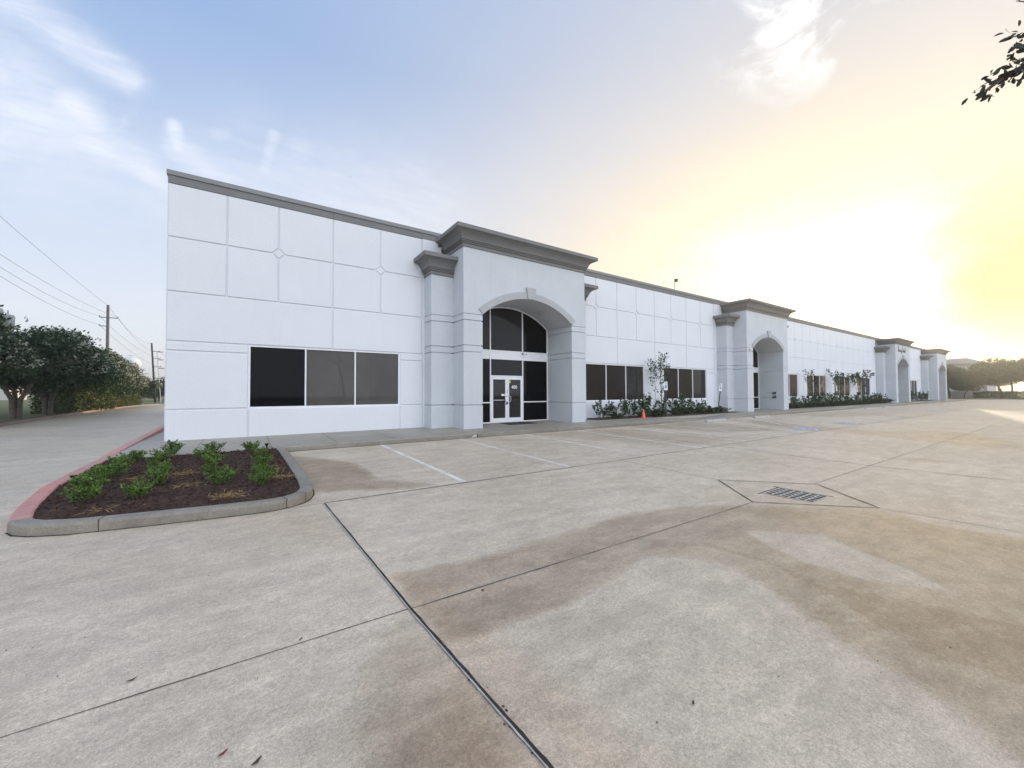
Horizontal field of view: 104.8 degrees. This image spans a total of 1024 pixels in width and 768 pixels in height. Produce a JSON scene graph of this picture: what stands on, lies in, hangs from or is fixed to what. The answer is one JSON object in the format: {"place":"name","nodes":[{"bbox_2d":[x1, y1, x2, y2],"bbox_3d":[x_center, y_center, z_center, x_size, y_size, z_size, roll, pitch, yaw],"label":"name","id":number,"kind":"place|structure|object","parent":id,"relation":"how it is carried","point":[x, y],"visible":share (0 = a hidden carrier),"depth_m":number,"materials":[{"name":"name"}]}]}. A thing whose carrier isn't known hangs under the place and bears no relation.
{"place":"outdoors","nodes":[
{"label":"outdoors","id":0,"kind":"place"},
{"bbox_2d":[0,387,26,399],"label":"distant house","id":1,"kind":"structure","parent":0,"point":[3,396],"depth_m":103.33,"materials":[{"name":"grey"}]},
{"bbox_2d":[0,400,164,422],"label":"grass verge","id":2,"kind":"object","parent":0,"point":[4,412],"depth_m":29.65,"materials":[{"name":"green plant"}]},
{"bbox_2d":[0,308,14,325],"bbox_3d":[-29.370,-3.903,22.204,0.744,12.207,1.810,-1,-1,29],"label":"tree","id":3,"kind":"object","parent":2,"relation":"on","point":[8,315],"visible":0.43,"depth_m":22.78,"materials":[{"name":"green wood"}]},
{"bbox_2d":[0,305,47,386],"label":"crape myrtle tree","id":4,"kind":"object","parent":2,"relation":"on","point":[17,359],"visible":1,"depth_m":16.55,"materials":[{"name":"green plant"}]},
{"bbox_2d":[28,384,116,413],"bbox_3d":[-34.187,1.126,31.246,1.842,2.562,13.376,1,-2,-34],"label":"hedge","id":5,"kind":"object","parent":2,"relation":"on","point":[79,399],"visible":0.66,"depth_m":28.75,"materials":[{"name":"green plant"}]},
{"bbox_2d":[99,305,118,349],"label":"utility pole","id":6,"kind":"object","parent":2,"relation":"on","point":[107,317],"visible":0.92,"depth_m":40.70,"materials":[{"name":"brown wood"}]},
{"bbox_2d":[2,277,98,324],"bbox_3d":[-35.826,-6.114,31.284,0.026,0.428,22.408,1,-2,-35],"label":"power line","id":7,"kind":"object","parent":6,"relation":"attached to","point":[44,301],"visible":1,"depth_m":28.50,"materials":[{"name":"grey metal"}]},
{"bbox_2d":[0,216,106,304],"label":"power line","id":8,"kind":"object","parent":6,"relation":"attached to","point":[49,258],"visible":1,"depth_m":28.62,"materials":[{"name":"grey metal"}]},
{"bbox_2d":[0,254,113,315],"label":"power line","id":9,"kind":"object","parent":6,"relation":"attached to","point":[51,285],"visible":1,"depth_m":29.30,"materials":[{"name":"grey metal"}]},
{"bbox_2d":[104,388,142,406],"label":"hedge","id":10,"kind":"object","parent":2,"relation":"on","point":[135,399],"visible":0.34,"depth_m":43.67,"materials":[{"name":"green plant"}]},
{"bbox_2d":[115,367,138,398],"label":"crape myrtle tree","id":11,"kind":"object","parent":2,"relation":"on","point":[129,391],"visible":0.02,"depth_m":40.96,"materials":[{"name":"green plant"}]},
{"bbox_2d":[130,373,148,395],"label":"crape myrtle tree","id":12,"kind":"object","parent":2,"relation":"on","point":[142,381],"visible":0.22,"depth_m":44.71,"materials":[{"name":"green plant"}]},
{"bbox_2d":[139,375,162,398],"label":"crape myrtle tree","id":13,"kind":"object","parent":2,"relation":"on","point":[149,388],"visible":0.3,"depth_m":49.49,"materials":[{"name":"green plant"}]},
{"bbox_2d":[141,376,164,400],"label":"round tree","id":14,"kind":"object","parent":2,"relation":"on","point":[161,391],"visible":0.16,"depth_m":77.44,"materials":[{"name":"green plant"}]},
{"bbox_2d":[151,343,160,402],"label":"utility pole","id":15,"kind":"object","parent":2,"relation":"on","point":[153,374],"visible":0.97,"depth_m":61.30,"materials":[{"name":"brown"}]},
{"bbox_2d":[0,396,164,401],"bbox_3d":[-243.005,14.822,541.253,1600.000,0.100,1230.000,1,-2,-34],"label":"field","id":16,"kind":"structure","parent":0,"point":[157,398],"depth_m":99.84,"materials":[{"name":"green plant"}]},
{"bbox_2d":[126,355,141,367],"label":"water tower","id":17,"kind":"structure","parent":0,"point":[136,361],"depth_m":364.33,"materials":[{"name":"white metal"}]},
{"bbox_2d":[143,431,163,440],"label":"side path","id":18,"kind":"structure","parent":0,"point":[158,437],"depth_m":12.40,"materials":[{"name":"concrete"}]},
{"bbox_2d":[0,399,1023,767],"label":"parking lot","id":19,"kind":"structure","parent":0,"point":[602,625],"depth_m":3.10,"materials":[{"name":"concrete"}]},
{"bbox_2d":[0,324,86,418],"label":"crape myrtle tree","id":20,"kind":"object","parent":19,"relation":"on","point":[54,353],"visible":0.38,"depth_m":20.60,"materials":[{"name":"green plant"}]},
{"bbox_2d":[0,326,118,414],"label":"crape myrtle tree","id":21,"kind":"object","parent":19,"relation":"on","point":[96,369],"visible":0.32,"depth_m":24.38,"materials":[{"name":"green plant"}]},
{"bbox_2d":[0,406,130,426],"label":"kerb","id":22,"kind":"structure","parent":19,"relation":"on","point":[30,420],"depth_m":22.26,"materials":[{"name":"concrete"}]},
{"bbox_2d":[8,425,163,521],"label":"kerb","id":23,"kind":"structure","parent":19,"relation":"on","point":[28,507],"depth_m":6.22,"materials":[{"name":"red concrete"}]},
{"bbox_2d":[63,340,132,411],"bbox_3d":[-31.977,-0.534,28.245,6.574,5.291,6.389,1,-2,-31],"label":"crape myrtle tree","id":24,"kind":"object","parent":19,"relation":"on","point":[117,380],"visible":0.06,"depth_m":29.97,"materials":[{"name":"green plant"}]},
{"bbox_2d":[87,346,135,401],"bbox_3d":[-35.327,-0.616,32.483,5.993,5.672,5.876,-1,-1,11],"label":"crape myrtle tree","id":25,"kind":"object","parent":19,"relation":"on","point":[110,354],"visible":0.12,"depth_m":33.09,"materials":[{"name":"green plant"}]},
{"bbox_2d":[112,355,147,394],"bbox_3d":[-37.922,-0.382,36.230,5.994,5.393,5.773,-1,-1,16],"label":"crape myrtle tree","id":26,"kind":"object","parent":19,"relation":"on","point":[135,372],"visible":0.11,"depth_m":37.16,"materials":[{"name":"green plant"}]},
{"bbox_2d":[7,447,312,535],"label":"kerb","id":27,"kind":"structure","parent":19,"relation":"on","point":[30,526],"depth_m":4.96,"materials":[{"name":"concrete"}]},
{"bbox_2d":[33,447,299,519],"bbox_3d":[-5.882,1.623,7.163,3.275,0.258,5.298,1,-2,-34],"label":"mulch bed","id":28,"kind":"object","parent":27,"relation":"in","point":[162,496],"visible":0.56,"depth_m":5.98,"materials":[{"name":"brown soil"}]},
{"bbox_2d":[58,482,103,502],"bbox_3d":[-5.842,1.489,5.370,0.443,0.296,0.398,0,-1,-18],"label":"shrub","id":29,"kind":"object","parent":28,"relation":"on","point":[79,494],"visible":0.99,"depth_m":5.34,"materials":[{"name":"green plant"}]},
{"bbox_2d":[68,472,110,491],"bbox_3d":[-6.351,1.478,5.940,0.462,0.323,0.454,1,-2,-41],"label":"shrub","id":30,"kind":"object","parent":28,"relation":"on","point":[84,480],"visible":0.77,"depth_m":5.85,"materials":[{"name":"green plant"}]},
{"bbox_2d":[74,465,116,481],"bbox_3d":[-6.689,1.462,6.368,0.399,0.349,0.425,0,-1,-12],"label":"shrub","id":31,"kind":"object","parent":28,"relation":"on","point":[96,470],"visible":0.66,"depth_m":6.38,"materials":[{"name":"green plant"}]},
{"bbox_2d":[95,459,135,476],"bbox_3d":[-6.892,1.472,6.814,0.508,0.335,0.505,1,-2,-32],"label":"shrub","id":32,"kind":"object","parent":28,"relation":"on","point":[119,468],"visible":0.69,"depth_m":6.82,"materials":[{"name":"green plant"}]},
{"bbox_2d":[107,453,133,463],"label":"shrub","id":33,"kind":"object","parent":28,"relation":"on","point":[121,457],"visible":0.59,"depth_m":7.66,"materials":[{"name":"green plant"}]},
{"bbox_2d":[119,449,147,460],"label":"shrub","id":34,"kind":"object","parent":28,"relation":"on","point":[135,456],"visible":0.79,"depth_m":8.21,"materials":[{"name":"green plant"}]},
{"bbox_2d":[120,479,156,498],"bbox_3d":[-5.274,1.495,5.579,0.441,0.294,0.396,-1,-2,41],"label":"shrub","id":35,"kind":"object","parent":28,"relation":"on","point":[136,491],"visible":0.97,"depth_m":5.53,"materials":[{"name":"green plant"}]},
{"bbox_2d":[136,466,169,485],"bbox_3d":[-5.634,1.471,6.230,0.391,0.342,0.417,-1,-2,40],"label":"shrub","id":36,"kind":"object","parent":28,"relation":"on","point":[162,477],"visible":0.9,"depth_m":6.21,"materials":[{"name":"green plant"}]},
{"bbox_2d":[145,452,169,466],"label":"shrub","id":37,"kind":"object","parent":28,"relation":"on","point":[154,461],"visible":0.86,"depth_m":7.53,"materials":[{"name":"green plant"}]},
{"bbox_2d":[146,461,173,474],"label":"shrub","id":38,"kind":"object","parent":28,"relation":"on","point":[165,467],"visible":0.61,"depth_m":6.88,"materials":[{"name":"green plant"}]},
{"bbox_2d":[149,448,179,460],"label":"shrub","id":39,"kind":"object","parent":28,"relation":"on","point":[171,452],"visible":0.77,"depth_m":8.29,"materials":[{"name":"green plant"}]},
{"bbox_2d":[160,439,184,452],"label":"shrub","id":40,"kind":"object","parent":28,"relation":"on","point":[172,445],"visible":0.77,"depth_m":9.14,"materials":[{"name":"green plant"}]},
{"bbox_2d":[76,464,298,514],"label":"dry grass","id":41,"kind":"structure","parent":28,"relation":"on","point":[237,494],"depth_m":6.11,"materials":[{"name":"plant"}]},
{"bbox_2d":[193,446,217,457],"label":"shrub","id":42,"kind":"object","parent":28,"relation":"on","point":[205,451],"visible":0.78,"depth_m":8.46,"materials":[{"name":"green plant"}]},
{"bbox_2d":[201,452,227,464],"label":"shrub","id":43,"kind":"object","parent":28,"relation":"on","point":[208,459],"visible":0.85,"depth_m":7.84,"materials":[{"name":"green plant"}]},
{"bbox_2d":[201,458,227,474],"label":"shrub","id":44,"kind":"object","parent":28,"relation":"on","point":[208,469],"visible":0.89,"depth_m":7.02,"materials":[{"name":"green plant"}]},
{"bbox_2d":[202,441,226,451],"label":"shrub","id":45,"kind":"object","parent":28,"relation":"on","point":[214,444],"visible":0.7,"depth_m":9.38,"materials":[{"name":"green plant"}]},
{"bbox_2d":[203,465,238,484],"bbox_3d":[-4.678,1.495,6.446,0.476,0.313,0.472,0,-1,1],"label":"shrub","id":46,"kind":"object","parent":28,"relation":"on","point":[230,473],"visible":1,"depth_m":6.38,"materials":[{"name":"green plant"}]},
{"bbox_2d":[241,439,259,450],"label":"shrub","id":47,"kind":"object","parent":28,"relation":"on","point":[249,446],"visible":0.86,"depth_m":9.53,"materials":[{"name":"green plant"}]},
{"bbox_2d":[251,446,268,456],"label":"shrub","id":48,"kind":"object","parent":28,"relation":"on","point":[261,451],"visible":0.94,"depth_m":8.76,"materials":[{"name":"green plant"}]},
{"bbox_2d":[245,467,277,484],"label":"shrub","id":49,"kind":"object","parent":28,"relation":"on","point":[262,479],"visible":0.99,"depth_m":6.35,"materials":[{"name":"green plant"}]},
{"bbox_2d":[250,461,274,473],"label":"shrub","id":50,"kind":"object","parent":28,"relation":"on","point":[263,466],"visible":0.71,"depth_m":7.02,"materials":[{"name":"green plant"}]},
{"bbox_2d":[251,452,273,464],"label":"shrub","id":51,"kind":"object","parent":28,"relation":"on","point":[259,460],"visible":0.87,"depth_m":7.82,"materials":[{"name":"green plant"}]},
{"bbox_2d":[5,471,1019,761],"bbox_3d":[1.129,1.757,4.514,10.944,0.075,5.701,1,-2,-34],"label":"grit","id":52,"kind":"object","parent":19,"relation":"on","point":[799,647],"visible":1,"depth_m":3.20,"materials":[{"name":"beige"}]},
{"bbox_2d":[164,169,950,440],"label":"office building","id":53,"kind":"structure","parent":19,"relation":"on","point":[286,315],"depth_m":15.29,"materials":[{"name":"white concrete"}]},
{"bbox_2d":[248,345,399,407],"bbox_3d":[-6.366,-0.211,13.888,4.840,2.010,0.070,1,-2,-34],"label":"window","id":54,"kind":"structure","parent":53,"relation":"in","point":[279,377],"depth_m":13.70,"materials":[{"name":"black glass"}]},
{"bbox_2d":[491,376,507,422],"bbox_3d":[-0.559,0.705,17.835,0.859,2.075,0.141,1,-2,-34],"label":"door","id":55,"kind":"structure","parent":53,"relation":"in","point":[499,402],"depth_m":17.87,"materials":[{"name":"white metal"}]},
{"bbox_2d":[507,377,522,421],"bbox_3d":[0.149,0.712,18.310,0.849,2.075,0.141,1,-2,-34],"label":"door","id":56,"kind":"structure","parent":53,"relation":"in","point":[514,384],"depth_m":18.35,"materials":[{"name":"white metal"}]},
{"bbox_2d":[586,363,643,400],"bbox_3d":[5.804,-0.081,22.056,4.820,2.010,0.070,1,-2,-34],"label":"window","id":57,"kind":"structure","parent":53,"relation":"in","point":[605,382],"depth_m":21.97,"materials":[{"name":"black glass"}]},
{"bbox_2d":[663,367,706,398],"bbox_3d":[11.334,-0.022,25.768,4.780,2.010,0.070,1,-2,-34],"label":"window","id":58,"kind":"structure","parent":53,"relation":"in","point":[689,382],"depth_m":25.82,"materials":[{"name":"black glass"}]},
{"bbox_2d":[788,374,797,396],"bbox_3d":[23.523,0.109,33.948,4.800,2.010,0.070,1,-2,-34],"label":"window","id":59,"kind":"structure","parent":53,"relation":"in","point":[792,378],"depth_m":34.81,"materials":[{"name":"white glass"}]},
{"bbox_2d":[807,375,825,395],"bbox_3d":[29.056,0.168,37.663,4.570,2.010,0.070,1,-2,-34],"label":"window","id":60,"kind":"structure","parent":53,"relation":"in","point":[818,385],"depth_m":37.88,"materials":[{"name":"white glass"}]},
{"bbox_2d":[834,376,849,395],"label":"window","id":61,"kind":"structure","parent":53,"relation":"in","point":[845,390],"depth_m":41.80,"materials":[{"name":"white glass"}]},
{"bbox_2d":[857,378,869,394],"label":"window","id":62,"kind":"structure","parent":53,"relation":"in","point":[867,389],"depth_m":45.38,"materials":[{"name":"brown glass"}]},
{"bbox_2d":[910,380,916,393],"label":"window","id":63,"kind":"structure","parent":53,"relation":"in","point":[913,383],"depth_m":57.42,"materials":[{"name":"grey glass"}]},
{"bbox_2d":[652,413,725,417],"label":"kerb","id":64,"kind":"structure","parent":19,"relation":"on","point":[688,415],"depth_m":22.82,"materials":[{"name":"concrete"}]},
{"bbox_2d":[705,418,725,421],"bbox_3d":[10.564,1.882,20.478,1.860,0.119,0.150,1,-2,-35],"label":"wheel stop","id":65,"kind":"object","parent":19,"relation":"on","point":[714,420],"visible":0.98,"depth_m":20.34,"materials":[{"name":"concrete"}]},
{"bbox_2d":[758,486,832,502],"bbox_3d":[4.587,1.822,6.460,0.770,0.030,0.860,1,-2,-34],"label":"storm drain","id":66,"kind":"object","parent":19,"relation":"in","point":[797,495],"visible":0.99,"depth_m":6.45,"materials":[{"name":"black metal"}]},
{"bbox_2d":[961,0,1023,104],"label":"overhanging tree","id":67,"kind":"object","parent":19,"relation":"on","point":[1002,78],"visible":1,"depth_m":1.68,"materials":[{"name":"green plant"}]},
{"bbox_2d":[961,399,1023,399],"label":"kerb","id":68,"kind":"structure","parent":19,"relation":"on","point":[989,399],"depth_m":68.66,"materials":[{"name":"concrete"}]},
{"bbox_2d":[0,0,1023,395],"label":"sky","id":69,"kind":"structure","parent":0,"point":[824,161],"materials":[{"name":"blue"}]},
{"bbox_2d":[107,399,964,459],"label":"sidewalk","id":70,"kind":"structure","parent":0,"point":[305,442],"depth_m":13.46,"materials":[{"name":"concrete"}]},
{"bbox_2d":[501,422,533,424],"bbox_3d":[0.276,1.739,17.550,1.450,0.014,1.000,1,-2,-34],"label":"doormat","id":71,"kind":"object","parent":70,"relation":"on","point":[511,423],"visible":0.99,"depth_m":17.26,"materials":[{"name":"grey rubber"}]},
{"bbox_2d":[638,397,650,414],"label":"shrub","id":72,"kind":"object","parent":70,"relation":"on","point":[644,404],"visible":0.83,"depth_m":21.92,"materials":[{"name":"green plant"}]},
{"bbox_2d":[646,352,669,409],"bbox_3d":[8.691,0.037,22.979,2.111,3.660,1.456,1,-2,-34],"label":"young tree","id":73,"kind":"object","parent":70,"relation":"on","point":[659,369],"visible":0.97,"depth_m":22.82,"materials":[{"name":"green plant"}]},
{"bbox_2d":[586,411,734,419],"bbox_3d":[9.375,1.825,23.506,13.500,0.089,1.750,1,-2,-34],"label":"mulch bed","id":74,"kind":"object","parent":70,"relation":"on","point":[634,416],"visible":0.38,"depth_m":22.07,"materials":[{"name":"brown soil"}]},
{"bbox_2d":[592,399,609,417],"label":"shrub","id":75,"kind":"object","parent":74,"relation":"on","point":[598,410],"visible":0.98,"depth_m":20.11,"materials":[{"name":"green plant"}]},
{"bbox_2d":[598,401,613,416],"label":"shrub","id":76,"kind":"object","parent":74,"relation":"on","point":[608,412],"visible":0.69,"depth_m":20.46,"materials":[{"name":"green plant"}]},
{"bbox_2d":[607,412,625,418],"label":"shrub","id":77,"kind":"object","parent":74,"relation":"on","point":[619,415],"visible":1,"depth_m":20.40,"materials":[{"name":"green plant"}]},
{"bbox_2d":[618,397,636,416],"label":"shrub","id":78,"kind":"object","parent":74,"relation":"on","point":[624,405],"visible":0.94,"depth_m":21.00,"materials":[{"name":"green plant"}]},
{"bbox_2d":[623,399,638,415],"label":"shrub","id":79,"kind":"object","parent":74,"relation":"on","point":[635,409],"visible":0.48,"depth_m":21.54,"materials":[{"name":"green plant"}]},
{"bbox_2d":[630,397,642,415],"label":"shrub","id":80,"kind":"object","parent":74,"relation":"on","point":[635,402],"visible":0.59,"depth_m":21.93,"materials":[{"name":"green plant"}]},
{"bbox_2d":[635,411,652,416],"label":"shrub","id":81,"kind":"object","parent":74,"relation":"on","point":[640,413],"visible":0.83,"depth_m":21.43,"materials":[{"name":"green plant"}]},
{"bbox_2d":[637,392,658,412],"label":"shrub","id":82,"kind":"object","parent":74,"relation":"on","point":[656,402],"visible":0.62,"depth_m":22.25,"materials":[{"name":"green plant"}]},
{"bbox_2d":[645,409,662,415],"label":"shrub","id":83,"kind":"object","parent":74,"relation":"on","point":[656,413],"visible":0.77,"depth_m":21.95,"materials":[{"name":"green plant"}]},
{"bbox_2d":[647,407,669,415],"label":"shrub","id":84,"kind":"object","parent":74,"relation":"on","point":[663,412],"visible":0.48,"depth_m":22.18,"materials":[{"name":"green plant"}]},
{"bbox_2d":[658,395,667,409],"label":"shrub","id":85,"kind":"object","parent":74,"relation":"on","point":[663,405],"visible":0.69,"depth_m":23.39,"materials":[{"name":"green plant"}]},
{"bbox_2d":[664,382,667,415],"bbox_3d":[8.661,0.835,22.212,0.312,1.930,0.062,1,-2,-34],"label":"parking sign","id":86,"kind":"object","parent":74,"relation":"on","point":[665,386],"visible":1,"depth_m":22.21,"materials":[{"name":"white metal"}]},
{"bbox_2d":[667,398,683,411],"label":"shrub","id":87,"kind":"object","parent":74,"relation":"on","point":[674,403],"visible":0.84,"depth_m":23.49,"materials":[{"name":"green plant"}]},
{"bbox_2d":[665,407,687,414],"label":"shrub","id":88,"kind":"object","parent":74,"relation":"on","point":[675,411],"visible":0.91,"depth_m":23.26,"materials":[{"name":"green plant"}]},
{"bbox_2d":[674,393,691,407],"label":"shrub","id":89,"kind":"object","parent":74,"relation":"on","point":[680,399],"visible":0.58,"depth_m":24.61,"materials":[{"name":"green plant"}]},
{"bbox_2d":[678,406,700,413],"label":"shrub","id":90,"kind":"object","parent":74,"relation":"on","point":[688,411],"visible":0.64,"depth_m":23.81,"materials":[{"name":"green plant"}]},
{"bbox_2d":[685,397,699,412],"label":"shrub","id":91,"kind":"object","parent":74,"relation":"on","point":[692,405],"visible":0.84,"depth_m":24.62,"materials":[{"name":"green plant"}]},
{"bbox_2d":[688,407,706,413],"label":"shrub","id":92,"kind":"object","parent":74,"relation":"on","point":[701,411],"visible":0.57,"depth_m":24.42,"materials":[{"name":"green plant"}]},
{"bbox_2d":[806,391,821,406],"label":"shrub","id":93,"kind":"object","parent":70,"relation":"on","point":[814,396],"visible":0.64,"depth_m":34.85,"materials":[{"name":"green plant"}]},
{"bbox_2d":[789,402,888,408],"bbox_3d":[33.059,2.077,39.313,27.250,0.090,1.500,1,-2,-34],"label":"mulch bed","id":94,"kind":"object","parent":70,"relation":"on","point":[838,405],"visible":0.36,"depth_m":37.41,"materials":[{"name":"brown soil"}]},
{"bbox_2d":[802,369,814,400],"bbox_3d":[26.024,0.346,34.569,0.922,3.412,1.326,-1,-2,30],"label":"young tree","id":95,"kind":"object","parent":94,"relation":"on","point":[812,372],"visible":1,"depth_m":34.54,"materials":[{"name":"green plant"}]},
{"bbox_2d":[826,369,844,400],"bbox_3d":[31.589,0.301,38.448,1.569,3.628,1.885,-1,-1,28],"label":"young tree","id":96,"kind":"object","parent":94,"relation":"on","point":[841,381],"visible":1,"depth_m":38.23,"materials":[{"name":"green plant"}]},
{"bbox_2d":[846,369,874,398],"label":"young tree","id":97,"kind":"object","parent":94,"relation":"on","point":[859,378],"visible":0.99,"depth_m":42.09,"materials":[{"name":"green plant"}]},
{"bbox_2d":[947,394,1023,398],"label":"verge","id":98,"kind":"structure","parent":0,"point":[983,398],"depth_m":72.79,"materials":[{"name":"green plant"}]},
{"bbox_2d":[946,364,974,397],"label":"oak tree","id":99,"kind":"object","parent":98,"relation":"on","point":[954,372],"visible":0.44,"depth_m":81.30,"materials":[{"name":"green plant"}]},
{"bbox_2d":[947,375,981,397],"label":"oak tree","id":100,"kind":"object","parent":98,"relation":"on","point":[959,385],"visible":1,"depth_m":76.74,"materials":[{"name":"green plant"}]},
{"bbox_2d":[946,358,996,390],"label":"distant house","id":101,"kind":"structure","parent":98,"relation":"on","point":[962,362],"depth_m":100.62,"materials":[{"name":"grey"}]},
{"bbox_2d":[964,362,994,387],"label":"oak tree","id":102,"kind":"object","parent":98,"relation":"on","point":[977,380],"visible":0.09,"depth_m":85.63,"materials":[{"name":"green plant"}]},
{"bbox_2d":[947,391,1017,397],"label":"garden wall","id":103,"kind":"structure","parent":98,"relation":"on","point":[955,394],"depth_m":83.98,"materials":[{"name":"grey"}]},
{"bbox_2d":[961,384,1013,397],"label":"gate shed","id":104,"kind":"structure","parent":98,"relation":"on","point":[968,394],"depth_m":81.64,"materials":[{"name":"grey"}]},
{"bbox_2d":[964,356,1023,397],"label":"oak tree","id":105,"kind":"object","parent":98,"relation":"on","point":[998,373],"visible":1,"depth_m":75.57,"materials":[{"name":"green plant"}]},
{"bbox_2d":[971,391,1023,398],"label":"hedge","id":106,"kind":"object","parent":98,"relation":"on","point":[985,394],"visible":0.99,"depth_m":75.69,"materials":[{"name":"green plant"}]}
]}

